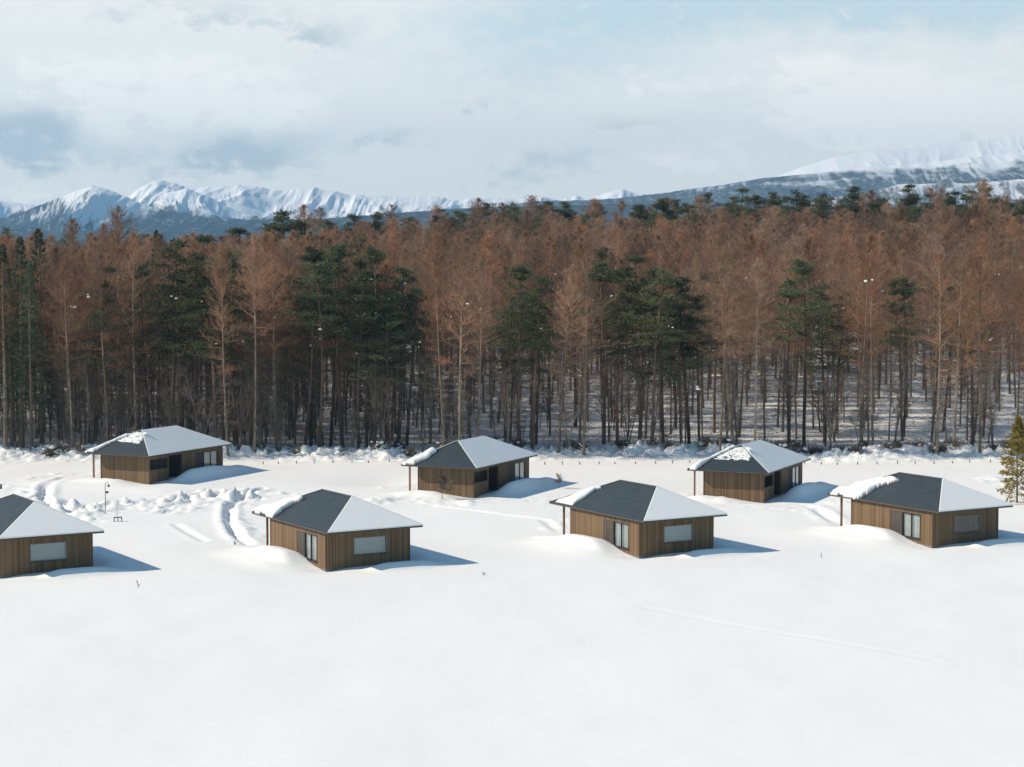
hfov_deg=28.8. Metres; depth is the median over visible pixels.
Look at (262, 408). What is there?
bare tree
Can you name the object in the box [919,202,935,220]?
pine tree
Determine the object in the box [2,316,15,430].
larch tree
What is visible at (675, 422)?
pine tree
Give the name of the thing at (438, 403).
bare tree
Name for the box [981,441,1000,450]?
snowy shrub
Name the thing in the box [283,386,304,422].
bare tree
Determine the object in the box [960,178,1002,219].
larch tree
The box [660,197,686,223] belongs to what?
larch tree
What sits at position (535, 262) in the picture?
larch tree
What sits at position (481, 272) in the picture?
larch tree
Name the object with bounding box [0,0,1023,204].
sky
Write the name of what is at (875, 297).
larch tree
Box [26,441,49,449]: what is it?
snowy shrub
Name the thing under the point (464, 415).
bare tree
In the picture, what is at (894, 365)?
bare tree
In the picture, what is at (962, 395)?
bare tree
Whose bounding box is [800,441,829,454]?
snowy shrub
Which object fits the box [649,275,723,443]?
pine tree
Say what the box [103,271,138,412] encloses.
larch tree
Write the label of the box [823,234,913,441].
larch tree
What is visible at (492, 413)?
bare tree
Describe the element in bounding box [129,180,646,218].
mountains
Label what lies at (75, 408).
bare tree
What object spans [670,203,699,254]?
pine tree
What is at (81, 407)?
bare tree
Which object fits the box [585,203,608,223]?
pine tree
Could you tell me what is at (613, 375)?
bare tree
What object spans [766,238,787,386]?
larch tree
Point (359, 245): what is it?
pine tree
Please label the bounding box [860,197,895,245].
pine tree
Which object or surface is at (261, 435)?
bare tree
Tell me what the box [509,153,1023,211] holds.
mountain
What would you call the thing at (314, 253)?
pine tree
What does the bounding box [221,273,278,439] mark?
larch tree
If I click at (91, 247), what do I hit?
larch tree
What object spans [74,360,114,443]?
bare tree
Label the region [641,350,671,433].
bare tree
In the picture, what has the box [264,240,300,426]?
larch tree
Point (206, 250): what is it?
larch tree
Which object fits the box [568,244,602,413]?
larch tree
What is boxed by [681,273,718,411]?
pine tree
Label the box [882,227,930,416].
larch tree
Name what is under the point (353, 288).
larch tree
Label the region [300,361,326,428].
bare tree
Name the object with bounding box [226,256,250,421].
larch tree
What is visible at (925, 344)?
larch tree
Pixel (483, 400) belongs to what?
larch tree
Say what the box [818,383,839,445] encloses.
bare tree
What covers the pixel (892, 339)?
pine tree
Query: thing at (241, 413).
bare tree
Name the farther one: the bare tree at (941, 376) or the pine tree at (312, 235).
the pine tree at (312, 235)
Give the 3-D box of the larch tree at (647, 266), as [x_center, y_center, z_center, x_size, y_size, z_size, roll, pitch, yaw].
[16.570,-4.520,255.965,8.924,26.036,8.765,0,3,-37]
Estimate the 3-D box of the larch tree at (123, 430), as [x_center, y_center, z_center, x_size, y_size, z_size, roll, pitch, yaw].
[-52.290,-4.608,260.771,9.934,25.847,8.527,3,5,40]
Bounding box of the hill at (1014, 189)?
[799,179,1023,216]
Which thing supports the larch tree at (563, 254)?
on the ground
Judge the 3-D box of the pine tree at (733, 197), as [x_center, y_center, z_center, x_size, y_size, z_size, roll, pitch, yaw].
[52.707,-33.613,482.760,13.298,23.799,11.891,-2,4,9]
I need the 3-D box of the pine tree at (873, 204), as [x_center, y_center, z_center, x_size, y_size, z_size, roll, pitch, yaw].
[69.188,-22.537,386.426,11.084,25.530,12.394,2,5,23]
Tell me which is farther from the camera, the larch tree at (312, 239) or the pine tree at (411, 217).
the pine tree at (411, 217)
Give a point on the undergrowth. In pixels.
(626, 425)
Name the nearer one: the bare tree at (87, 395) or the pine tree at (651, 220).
the bare tree at (87, 395)
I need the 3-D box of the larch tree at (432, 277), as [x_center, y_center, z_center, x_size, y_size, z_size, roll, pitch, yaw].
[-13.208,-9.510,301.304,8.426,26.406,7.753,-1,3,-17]
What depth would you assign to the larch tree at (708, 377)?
298.89 m
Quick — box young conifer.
[995,413,1023,502]
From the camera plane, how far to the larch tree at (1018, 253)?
276.99 m
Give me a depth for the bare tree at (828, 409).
258.96 m
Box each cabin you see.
[0,494,103,578]
[84,425,231,484]
[252,489,422,571]
[401,435,537,497]
[549,479,727,558]
[687,439,810,502]
[827,472,1012,547]
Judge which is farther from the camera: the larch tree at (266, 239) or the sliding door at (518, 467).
the larch tree at (266, 239)
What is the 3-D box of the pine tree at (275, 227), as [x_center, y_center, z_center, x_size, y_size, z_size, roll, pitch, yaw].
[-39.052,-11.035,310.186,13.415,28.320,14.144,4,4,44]
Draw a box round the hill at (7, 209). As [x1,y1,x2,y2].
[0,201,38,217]
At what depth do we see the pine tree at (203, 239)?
248.39 m
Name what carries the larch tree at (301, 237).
on the ground
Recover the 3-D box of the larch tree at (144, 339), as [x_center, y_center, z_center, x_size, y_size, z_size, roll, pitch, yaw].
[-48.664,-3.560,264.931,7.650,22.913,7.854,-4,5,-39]
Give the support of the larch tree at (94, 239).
on the ground
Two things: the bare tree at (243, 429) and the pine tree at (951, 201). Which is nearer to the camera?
the bare tree at (243, 429)
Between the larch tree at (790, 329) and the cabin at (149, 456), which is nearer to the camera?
the cabin at (149, 456)
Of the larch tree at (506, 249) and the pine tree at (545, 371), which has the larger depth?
the larch tree at (506, 249)
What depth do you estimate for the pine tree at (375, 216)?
482.20 m
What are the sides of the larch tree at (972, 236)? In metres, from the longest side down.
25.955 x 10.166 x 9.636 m
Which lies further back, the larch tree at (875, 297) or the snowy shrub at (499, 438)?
the larch tree at (875, 297)
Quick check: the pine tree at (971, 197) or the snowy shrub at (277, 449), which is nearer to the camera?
the snowy shrub at (277, 449)
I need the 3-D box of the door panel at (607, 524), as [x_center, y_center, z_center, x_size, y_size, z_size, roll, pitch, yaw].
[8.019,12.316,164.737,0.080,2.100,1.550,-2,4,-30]
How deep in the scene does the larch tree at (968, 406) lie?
247.34 m
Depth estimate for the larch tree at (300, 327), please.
285.85 m
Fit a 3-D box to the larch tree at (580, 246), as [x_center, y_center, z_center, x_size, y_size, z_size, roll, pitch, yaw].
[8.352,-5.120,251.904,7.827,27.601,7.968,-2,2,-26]
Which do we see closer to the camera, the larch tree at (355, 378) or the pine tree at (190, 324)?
the pine tree at (190, 324)
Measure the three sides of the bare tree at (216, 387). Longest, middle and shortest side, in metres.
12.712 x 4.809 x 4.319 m
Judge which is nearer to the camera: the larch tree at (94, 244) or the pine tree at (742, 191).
the larch tree at (94, 244)
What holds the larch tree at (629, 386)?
on the ground
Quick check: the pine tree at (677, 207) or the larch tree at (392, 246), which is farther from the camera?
the pine tree at (677, 207)
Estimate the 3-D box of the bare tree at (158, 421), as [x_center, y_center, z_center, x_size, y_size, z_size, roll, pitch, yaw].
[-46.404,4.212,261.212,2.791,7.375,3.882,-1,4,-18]
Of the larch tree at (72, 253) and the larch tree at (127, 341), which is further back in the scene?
the larch tree at (127, 341)
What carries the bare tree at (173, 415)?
on the ground
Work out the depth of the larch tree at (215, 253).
260.45 m
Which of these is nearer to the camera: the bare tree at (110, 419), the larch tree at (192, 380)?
the bare tree at (110, 419)
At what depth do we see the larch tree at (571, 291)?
238.52 m
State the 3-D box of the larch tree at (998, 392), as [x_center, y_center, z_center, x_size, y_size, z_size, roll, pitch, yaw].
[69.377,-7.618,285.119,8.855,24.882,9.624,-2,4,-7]
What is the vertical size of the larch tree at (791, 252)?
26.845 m
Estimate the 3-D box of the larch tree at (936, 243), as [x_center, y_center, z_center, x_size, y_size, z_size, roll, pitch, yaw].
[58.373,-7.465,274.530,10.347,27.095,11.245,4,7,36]
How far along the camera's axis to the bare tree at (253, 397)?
247.58 m
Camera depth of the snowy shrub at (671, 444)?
242.79 m
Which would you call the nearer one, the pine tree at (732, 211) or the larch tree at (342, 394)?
the larch tree at (342, 394)
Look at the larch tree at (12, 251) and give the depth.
258.94 m
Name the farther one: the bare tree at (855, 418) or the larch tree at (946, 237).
the larch tree at (946, 237)
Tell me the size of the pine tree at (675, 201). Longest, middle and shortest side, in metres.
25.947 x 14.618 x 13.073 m
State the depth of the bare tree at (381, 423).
242.10 m
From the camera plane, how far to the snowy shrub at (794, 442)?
243.29 m
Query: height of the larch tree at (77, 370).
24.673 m
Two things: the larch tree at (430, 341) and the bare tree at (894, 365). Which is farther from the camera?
the larch tree at (430, 341)
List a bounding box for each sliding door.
[203,450,217,466]
[304,532,316,562]
[514,461,524,480]
[613,521,628,550]
[792,465,799,487]
[902,512,920,539]
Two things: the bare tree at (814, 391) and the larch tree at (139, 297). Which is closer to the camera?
the bare tree at (814, 391)
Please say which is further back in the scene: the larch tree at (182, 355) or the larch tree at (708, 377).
the larch tree at (708, 377)
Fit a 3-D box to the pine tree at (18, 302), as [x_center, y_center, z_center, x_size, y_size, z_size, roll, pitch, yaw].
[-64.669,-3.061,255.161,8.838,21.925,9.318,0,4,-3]
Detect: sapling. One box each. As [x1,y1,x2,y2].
[436,465,451,498]
[445,479,456,497]
[552,473,563,484]
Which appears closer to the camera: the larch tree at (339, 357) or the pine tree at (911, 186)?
the larch tree at (339, 357)
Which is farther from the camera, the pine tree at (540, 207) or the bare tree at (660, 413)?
the pine tree at (540, 207)
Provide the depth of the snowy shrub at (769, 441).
241.48 m
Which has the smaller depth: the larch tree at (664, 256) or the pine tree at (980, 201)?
the larch tree at (664, 256)
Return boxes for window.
[30,541,67,562]
[353,535,387,555]
[664,524,693,543]
[954,515,980,533]
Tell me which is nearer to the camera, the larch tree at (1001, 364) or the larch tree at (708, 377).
the larch tree at (1001, 364)
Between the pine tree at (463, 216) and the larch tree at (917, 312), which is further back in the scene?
the pine tree at (463, 216)
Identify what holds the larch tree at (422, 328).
on the ground
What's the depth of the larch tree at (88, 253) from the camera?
252.58 m
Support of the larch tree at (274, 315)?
on the ground
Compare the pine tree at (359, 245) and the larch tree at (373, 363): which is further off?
the pine tree at (359, 245)
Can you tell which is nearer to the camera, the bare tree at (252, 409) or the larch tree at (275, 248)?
the bare tree at (252, 409)
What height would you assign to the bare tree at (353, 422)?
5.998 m
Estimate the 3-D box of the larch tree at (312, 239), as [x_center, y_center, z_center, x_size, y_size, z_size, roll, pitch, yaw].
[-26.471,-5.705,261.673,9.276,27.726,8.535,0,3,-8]
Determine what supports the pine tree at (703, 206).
on the ground
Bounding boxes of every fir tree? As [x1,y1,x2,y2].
[0,235,54,447]
[0,243,38,447]
[0,262,29,445]
[1,259,57,449]
[9,228,78,443]
[38,322,81,421]
[112,253,153,380]
[140,229,186,395]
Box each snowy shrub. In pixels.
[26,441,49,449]
[35,446,58,456]
[40,440,79,455]
[67,442,88,450]
[250,441,268,447]
[267,445,288,451]
[283,442,297,449]
[290,446,301,453]
[367,436,393,450]
[386,435,412,448]
[401,447,420,456]
[434,438,452,447]
[488,435,509,442]
[502,432,530,447]
[560,437,576,447]
[570,439,593,450]
[609,437,635,448]
[645,436,664,444]
[658,440,678,449]
[689,434,718,446]
[714,434,743,445]
[746,435,779,444]
[774,438,797,451]
[777,435,810,450]
[796,447,814,453]
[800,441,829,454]
[827,444,851,450]
[840,443,869,454]
[859,439,872,445]
[879,440,898,448]
[890,437,912,448]
[907,437,932,448]
[923,440,949,453]
[939,435,969,449]
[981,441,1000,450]
[993,434,1022,449]
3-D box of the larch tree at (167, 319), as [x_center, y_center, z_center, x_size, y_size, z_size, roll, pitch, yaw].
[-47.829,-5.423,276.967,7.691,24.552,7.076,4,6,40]
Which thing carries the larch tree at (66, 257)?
on the ground
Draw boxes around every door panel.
[195,452,202,467]
[297,530,304,556]
[509,464,513,481]
[603,519,612,543]
[788,468,791,489]
[890,510,901,534]
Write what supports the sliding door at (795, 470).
in the cabin at (759, 471)
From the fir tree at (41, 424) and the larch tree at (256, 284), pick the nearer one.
the fir tree at (41, 424)
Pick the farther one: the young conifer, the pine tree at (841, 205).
the pine tree at (841, 205)
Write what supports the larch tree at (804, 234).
on the ground
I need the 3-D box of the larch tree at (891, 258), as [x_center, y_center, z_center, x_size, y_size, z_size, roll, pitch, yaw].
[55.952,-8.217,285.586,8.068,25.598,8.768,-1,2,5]
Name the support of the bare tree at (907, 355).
on the ground
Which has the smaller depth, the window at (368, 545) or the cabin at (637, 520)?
the window at (368, 545)
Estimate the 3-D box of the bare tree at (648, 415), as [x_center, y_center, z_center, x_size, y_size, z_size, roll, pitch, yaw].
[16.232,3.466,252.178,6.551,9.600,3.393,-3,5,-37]
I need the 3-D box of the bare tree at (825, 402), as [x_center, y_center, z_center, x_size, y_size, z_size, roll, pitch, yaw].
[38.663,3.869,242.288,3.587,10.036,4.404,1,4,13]
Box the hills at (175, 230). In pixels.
[0,204,729,248]
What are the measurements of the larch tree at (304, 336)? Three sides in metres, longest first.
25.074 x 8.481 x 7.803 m
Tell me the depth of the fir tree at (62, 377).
284.60 m
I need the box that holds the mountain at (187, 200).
[148,188,273,219]
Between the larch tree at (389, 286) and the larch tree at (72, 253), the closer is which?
the larch tree at (72, 253)
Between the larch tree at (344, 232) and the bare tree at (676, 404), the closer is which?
the bare tree at (676, 404)
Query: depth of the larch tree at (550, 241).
279.30 m
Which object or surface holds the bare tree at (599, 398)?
on the ground
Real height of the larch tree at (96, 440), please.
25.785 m
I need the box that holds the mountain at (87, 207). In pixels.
[0,185,245,230]
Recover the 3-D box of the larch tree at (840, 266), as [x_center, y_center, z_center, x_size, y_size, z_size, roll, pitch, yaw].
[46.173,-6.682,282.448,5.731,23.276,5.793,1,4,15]
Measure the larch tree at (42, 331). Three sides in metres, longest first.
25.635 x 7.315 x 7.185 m
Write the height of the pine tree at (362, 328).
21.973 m
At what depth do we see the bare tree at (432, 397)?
271.97 m
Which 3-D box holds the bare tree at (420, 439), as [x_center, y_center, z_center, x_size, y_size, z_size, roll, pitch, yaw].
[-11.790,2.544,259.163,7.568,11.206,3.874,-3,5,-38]
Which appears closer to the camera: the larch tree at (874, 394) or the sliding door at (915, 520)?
the sliding door at (915, 520)
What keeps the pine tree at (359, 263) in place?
on the ground
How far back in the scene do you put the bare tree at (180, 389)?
242.79 m
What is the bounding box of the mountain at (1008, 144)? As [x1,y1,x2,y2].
[777,133,1023,176]
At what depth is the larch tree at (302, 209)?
418.88 m
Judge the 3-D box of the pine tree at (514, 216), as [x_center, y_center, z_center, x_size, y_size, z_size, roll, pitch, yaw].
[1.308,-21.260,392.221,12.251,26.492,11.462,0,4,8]
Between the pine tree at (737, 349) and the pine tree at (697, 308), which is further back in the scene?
the pine tree at (737, 349)
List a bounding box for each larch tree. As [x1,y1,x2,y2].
[0,238,27,412]
[0,245,49,440]
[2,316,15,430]
[14,273,27,425]
[17,258,54,438]
[18,258,64,431]
[18,259,59,434]
[30,252,64,418]
[31,251,75,439]
[33,245,88,441]
[34,244,89,439]
[36,242,68,418]
[37,245,78,415]
[37,254,104,443]
[37,261,75,428]
[45,217,88,430]
[51,253,89,399]
[51,269,94,412]
[62,252,97,443]
[62,253,103,441]
[65,257,83,405]
[66,253,141,441]
[68,250,115,443]
[68,263,95,432]
[69,242,114,436]
[72,245,103,433]
[73,204,146,437]
[74,235,105,392]
[75,231,165,431]
[75,241,114,401]
[86,252,139,434]
[86,253,148,440]
[87,222,131,427]
[95,245,146,434]
[96,271,141,429]
[103,257,120,420]
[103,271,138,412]
[104,250,145,405]
[113,242,155,421]
[115,252,135,415]
[116,253,150,426]
[118,246,159,430]
[123,276,167,428]
[125,258,184,425]
[129,247,173,424]
[129,269,168,428]
[135,247,165,417]
[139,262,174,426]
[144,234,174,415]
[151,239,204,429]
[151,241,200,425]
[151,257,183,424]
[159,263,200,427]
[169,239,204,398]
[169,248,204,403]
[171,243,207,429]
[182,252,250,424]
[193,249,211,425]
[198,257,220,431]
[199,246,212,407]
[204,240,225,403]
[207,275,263,436]
[207,278,243,439]
[209,244,270,444]
[216,232,285,452]
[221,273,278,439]
[225,279,251,433]
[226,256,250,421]
[235,231,296,443]
[238,250,276,429]
[243,240,272,416]
[244,255,286,420]
[246,263,302,438]
[246,264,299,448]
[248,237,282,423]
[253,229,300,435]
[255,246,308,439]
[257,237,308,444]
[261,246,299,429]
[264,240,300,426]
[268,251,301,415]
[269,233,307,432]
[282,239,328,417]
[285,233,314,421]
[287,253,327,426]
[288,236,336,438]
[289,203,322,234]
[293,234,307,413]
[296,235,327,396]
[302,275,344,418]
[307,207,347,244]
[308,251,356,432]
[312,235,331,402]
[319,258,374,445]
[323,237,358,424]
[323,242,352,420]
[325,258,356,429]
[325,322,342,417]
[329,272,357,433]
[333,239,398,422]
[334,230,354,403]
[339,256,363,426]
[348,240,402,416]
[348,251,362,408]
[349,271,392,443]
[351,265,380,430]
[359,239,388,382]
[362,263,406,438]
[363,233,392,414]
[376,203,407,233]
[377,233,400,419]
[377,244,423,432]
[378,233,392,397]
[378,235,418,439]
[379,240,421,439]
[387,235,399,398]
[389,246,427,426]
[392,229,428,413]
[403,241,470,442]
[404,226,436,396]
[407,242,442,416]
[407,253,439,426]
[410,235,442,378]
[412,230,476,444]
[413,262,445,414]
[417,265,496,434]
[422,235,502,437]
[423,233,453,411]
[424,204,450,228]
[427,259,488,430]
[429,232,483,436]
[435,245,477,404]
[435,258,496,442]
[440,226,502,415]
[440,249,476,397]
[447,243,491,392]
[448,258,514,435]
[452,252,499,405]
[455,198,494,232]
[456,238,502,412]
[458,229,512,428]
[475,238,545,440]
[478,263,532,435]
[479,202,516,229]
[487,246,518,412]
[494,228,524,409]
[495,249,564,443]
[499,230,555,411]
[505,194,547,238]
[512,234,557,404]
[514,244,535,400]
[515,235,559,404]
[522,242,576,435]
[528,235,564,419]
[532,204,559,233]
[536,233,586,429]
[542,264,602,452]
[543,234,571,398]
[543,257,630,455]
[551,236,602,440]
[553,244,579,410]
[558,231,619,422]
[560,257,597,404]
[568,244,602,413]
[570,198,610,228]
[570,268,601,421]
[577,271,624,441]
[591,251,636,418]
[594,258,645,427]
[596,226,634,402]
[605,200,631,233]
[607,250,647,413]
[609,243,660,400]
[620,262,645,436]
[625,249,666,438]
[629,259,655,414]
[632,235,657,409]
[637,234,686,418]
[655,245,682,393]
[657,269,685,433]
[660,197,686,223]
[665,266,715,443]
[670,224,717,413]
[677,252,709,386]
[682,253,708,402]
[683,253,714,436]
[684,229,757,444]
[685,254,712,407]
[687,193,717,226]
[688,237,720,399]
[698,240,766,439]
[699,247,742,426]
[710,242,749,441]
[711,222,776,406]
[713,235,750,388]
[713,241,766,411]
[715,231,781,437]
[716,239,747,415]
[733,259,789,438]
[747,238,784,402]
[747,260,778,404]
[759,243,820,419]
[761,238,816,431]
[761,255,801,426]
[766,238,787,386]
[777,223,832,406]
[777,237,839,428]
[779,228,835,402]
[779,267,817,438]
[813,249,851,398]
[814,262,849,418]
[818,220,868,395]
[822,254,897,440]
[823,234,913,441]
[823,256,851,412]
[832,235,886,442]
[833,232,903,444]
[839,235,892,405]
[839,268,886,428]
[850,230,917,398]
[850,231,898,419]
[855,242,922,402]
[858,190,882,209]
[860,240,891,412]
[870,246,896,394]
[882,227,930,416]
[882,249,923,415]
[883,238,925,409]
[895,234,976,442]
[899,248,932,396]
[905,232,963,413]
[910,188,957,296]
[910,245,936,401]
[918,248,956,410]
[920,239,964,407]
[926,238,989,447]
[941,256,1008,441]
[944,233,980,393]
[946,232,1022,453]
[946,271,997,440]
[948,250,978,402]
[951,239,1016,447]
[956,231,1020,436]
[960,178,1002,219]
[962,238,1012,412]
[968,225,1015,402]
[969,259,1003,427]
[974,257,1016,419]
[983,245,1015,411]
[993,239,1023,407]
[996,195,1021,221]
[996,257,1023,406]
[999,271,1023,413]
[1000,239,1023,415]
[1003,256,1023,349]
[1007,252,1023,383]
[1009,235,1023,379]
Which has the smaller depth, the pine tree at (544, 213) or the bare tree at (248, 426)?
the bare tree at (248, 426)
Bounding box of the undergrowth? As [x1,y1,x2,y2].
[0,342,1023,446]
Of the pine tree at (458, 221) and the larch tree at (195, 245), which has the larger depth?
the pine tree at (458, 221)
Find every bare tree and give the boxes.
[0,384,9,435]
[2,403,26,447]
[9,402,25,437]
[19,360,37,415]
[37,377,65,430]
[43,365,56,440]
[51,360,74,437]
[57,378,86,445]
[59,399,78,442]
[61,382,78,431]
[69,353,107,444]
[72,388,87,444]
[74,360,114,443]
[91,365,129,443]
[101,371,147,435]
[103,392,142,436]
[103,395,115,439]
[110,400,125,435]
[118,381,153,430]
[125,356,164,429]
[141,369,163,427]
[150,397,162,426]
[154,385,171,426]
[155,345,183,420]
[155,384,182,425]
[160,393,178,425]
[166,385,184,424]
[171,366,223,434]
[172,363,201,428]
[183,385,200,426]
[187,377,222,433]
[196,387,204,433]
[199,360,227,417]
[204,355,235,439]
[215,366,244,443]
[217,404,239,439]
[230,380,256,449]
[231,366,247,417]
[231,379,262,445]
[238,355,278,448]
[238,404,245,443]
[240,401,253,446]
[241,370,263,442]
[246,385,262,429]
[247,335,275,421]
[247,367,275,444]
[262,381,289,432]
[266,399,286,447]
[268,395,289,449]
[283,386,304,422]
[284,385,301,430]
[291,340,330,441]
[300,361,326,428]
[303,363,330,446]
[317,372,337,439]
[345,406,360,450]
[350,401,364,443]
[352,375,378,415]
[359,371,389,444]
[365,363,396,438]
[368,367,395,416]
[394,402,408,448]
[401,363,437,441]
[406,350,437,452]
[409,347,430,427]
[412,377,418,425]
[416,356,439,426]
[416,368,442,425]
[425,378,453,429]
[433,359,448,433]
[435,365,464,438]
[436,347,457,435]
[436,382,471,440]
[450,398,470,438]
[452,392,476,438]
[464,389,484,424]
[481,389,499,434]
[487,362,526,443]
[508,392,526,431]
[511,401,531,437]
[539,374,555,427]
[539,387,547,425]
[548,362,588,448]
[590,357,614,422]
[601,365,651,440]
[606,371,625,429]
[607,400,618,435]
[614,400,635,435]
[618,372,635,428]
[625,375,658,441]
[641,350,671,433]
[645,368,671,441]
[655,405,678,442]
[668,370,696,443]
[670,371,699,426]
[673,390,678,428]
[732,403,743,436]
[771,347,809,439]
[806,357,831,432]
[813,358,848,441]
[814,393,839,440]
[818,377,843,448]
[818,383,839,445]
[826,403,841,450]
[836,357,854,422]
[844,386,876,445]
[877,344,910,440]
[886,347,923,441]
[926,361,952,442]
[934,364,960,445]
[944,357,969,426]
[965,386,987,445]
[985,394,1005,441]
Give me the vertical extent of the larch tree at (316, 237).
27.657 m
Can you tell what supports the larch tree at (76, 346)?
on the ground
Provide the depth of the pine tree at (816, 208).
408.76 m
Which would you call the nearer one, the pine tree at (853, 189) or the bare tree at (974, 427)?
the bare tree at (974, 427)
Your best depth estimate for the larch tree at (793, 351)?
260.71 m
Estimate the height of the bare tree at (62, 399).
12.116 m
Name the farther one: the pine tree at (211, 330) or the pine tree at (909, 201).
the pine tree at (909, 201)
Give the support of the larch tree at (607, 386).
on the ground
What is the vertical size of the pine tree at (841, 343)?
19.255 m
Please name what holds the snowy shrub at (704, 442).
on the ground
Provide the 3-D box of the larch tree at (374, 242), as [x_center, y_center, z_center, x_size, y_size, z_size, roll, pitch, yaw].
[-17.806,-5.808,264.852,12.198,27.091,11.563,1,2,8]
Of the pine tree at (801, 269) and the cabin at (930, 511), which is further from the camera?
the pine tree at (801, 269)
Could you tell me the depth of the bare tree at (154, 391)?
264.75 m
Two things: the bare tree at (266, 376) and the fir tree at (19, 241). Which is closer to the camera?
the fir tree at (19, 241)
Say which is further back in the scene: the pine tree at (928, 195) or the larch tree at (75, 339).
the pine tree at (928, 195)
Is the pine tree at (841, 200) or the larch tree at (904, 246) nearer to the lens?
the larch tree at (904, 246)
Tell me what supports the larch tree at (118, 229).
on the ground
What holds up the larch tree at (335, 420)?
on the ground
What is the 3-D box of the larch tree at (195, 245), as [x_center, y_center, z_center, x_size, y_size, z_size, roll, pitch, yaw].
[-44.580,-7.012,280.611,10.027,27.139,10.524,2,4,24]
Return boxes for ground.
[0,282,1023,766]
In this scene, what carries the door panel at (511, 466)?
in the cabin at (477, 466)
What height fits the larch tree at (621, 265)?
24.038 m
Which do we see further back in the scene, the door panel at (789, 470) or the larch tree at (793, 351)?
the larch tree at (793, 351)
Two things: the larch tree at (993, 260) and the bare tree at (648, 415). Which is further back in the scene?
the larch tree at (993, 260)
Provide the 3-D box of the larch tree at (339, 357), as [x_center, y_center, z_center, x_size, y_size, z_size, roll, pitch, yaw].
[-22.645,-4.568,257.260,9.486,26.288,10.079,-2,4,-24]
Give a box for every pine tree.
[0,276,39,406]
[1,227,14,240]
[49,265,140,443]
[52,237,66,244]
[60,234,80,248]
[106,263,167,427]
[127,238,247,426]
[137,272,203,417]
[139,233,149,242]
[149,258,236,430]
[165,256,274,437]
[166,234,250,434]
[184,263,268,444]
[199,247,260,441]
[214,227,267,348]
[236,222,293,347]
[257,245,347,444]
[258,209,307,391]
[261,255,351,445]
[272,260,360,447]
[287,232,340,403]
[290,219,313,393]
[300,257,361,446]
[301,241,400,447]
[317,219,338,240]
[326,257,397,446]
[328,306,355,410]
[331,269,397,447]
[333,245,425,441]
[340,214,366,241]
[340,273,434,443]
[341,236,378,412]
[349,297,430,446]
[365,265,434,440]
[368,219,384,235]
[369,211,387,230]
[372,286,446,445]
[377,222,385,242]
[399,216,413,237]
[425,208,447,224]
[429,215,441,229]
[448,219,460,237]
[450,211,477,243]
[452,210,465,227]
[464,206,488,236]
[465,293,540,439]
[469,276,516,422]
[482,203,499,223]
[483,264,569,447]
[489,275,568,449]
[501,209,529,244]
[503,201,521,219]
[505,287,575,444]
[509,206,527,225]
[525,205,547,232]
[528,217,554,247]
[532,201,564,221]
[534,204,554,223]
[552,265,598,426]
[555,202,574,221]
[557,209,573,220]
[557,258,628,444]
[567,211,581,224]
[570,213,597,239]
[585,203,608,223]
[587,255,698,440]
[588,266,658,445]
[590,247,625,400]
[613,267,689,444]
[627,203,655,242]
[627,204,650,320]
[628,265,705,442]
[633,211,676,327]
[636,279,720,442]
[645,316,707,427]
[647,200,678,229]
[649,198,671,221]
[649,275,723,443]
[650,202,659,212]
[657,209,679,230]
[666,199,690,232]
[669,203,683,220]
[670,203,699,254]
[670,239,689,370]
[674,218,694,253]
[677,294,726,440]
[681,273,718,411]
[692,199,709,221]
[696,192,727,214]
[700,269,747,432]
[724,198,740,217]
[725,282,766,398]
[726,203,739,220]
[727,187,759,233]
[727,196,740,199]
[730,210,747,234]
[740,195,753,226]
[747,194,761,222]
[748,197,769,218]
[748,199,766,226]
[756,191,788,223]
[756,210,788,333]
[759,277,816,440]
[764,266,782,366]
[765,258,851,446]
[769,262,813,392]
[777,196,800,226]
[777,204,796,244]
[779,189,812,233]
[780,193,814,240]
[785,282,867,442]
[795,198,811,208]
[799,290,872,433]
[807,198,833,326]
[810,197,834,230]
[812,192,841,246]
[831,197,847,213]
[834,202,854,237]
[836,204,866,233]
[843,192,861,227]
[844,185,862,205]
[858,202,893,242]
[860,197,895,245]
[860,202,898,233]
[869,275,934,436]
[873,279,936,440]
[879,197,897,221]
[891,215,910,240]
[893,184,923,213]
[893,188,923,222]
[894,195,921,223]
[894,206,912,231]
[900,205,923,248]
[908,194,924,222]
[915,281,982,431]
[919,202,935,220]
[920,194,935,222]
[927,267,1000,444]
[930,196,961,228]
[940,205,961,216]
[949,191,969,220]
[954,208,965,229]
[956,197,968,214]
[960,189,992,218]
[960,194,970,214]
[962,189,979,219]
[989,197,1009,232]
[997,285,1018,393]
[999,202,1023,232]
[1013,199,1023,222]
[1013,205,1023,247]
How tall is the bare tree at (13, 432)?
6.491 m
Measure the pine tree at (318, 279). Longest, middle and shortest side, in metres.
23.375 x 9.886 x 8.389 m
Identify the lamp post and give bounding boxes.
[105,482,109,510]
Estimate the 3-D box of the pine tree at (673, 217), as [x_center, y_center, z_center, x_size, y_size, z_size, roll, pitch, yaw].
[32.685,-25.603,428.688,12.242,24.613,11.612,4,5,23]
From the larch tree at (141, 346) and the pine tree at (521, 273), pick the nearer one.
the pine tree at (521, 273)
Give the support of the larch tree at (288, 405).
on the ground
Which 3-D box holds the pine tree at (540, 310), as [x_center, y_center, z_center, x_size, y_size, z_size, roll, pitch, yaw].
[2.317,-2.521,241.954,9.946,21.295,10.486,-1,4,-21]
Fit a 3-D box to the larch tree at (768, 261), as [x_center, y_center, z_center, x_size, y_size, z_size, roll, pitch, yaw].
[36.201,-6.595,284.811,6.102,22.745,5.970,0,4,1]
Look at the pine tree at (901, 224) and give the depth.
384.42 m

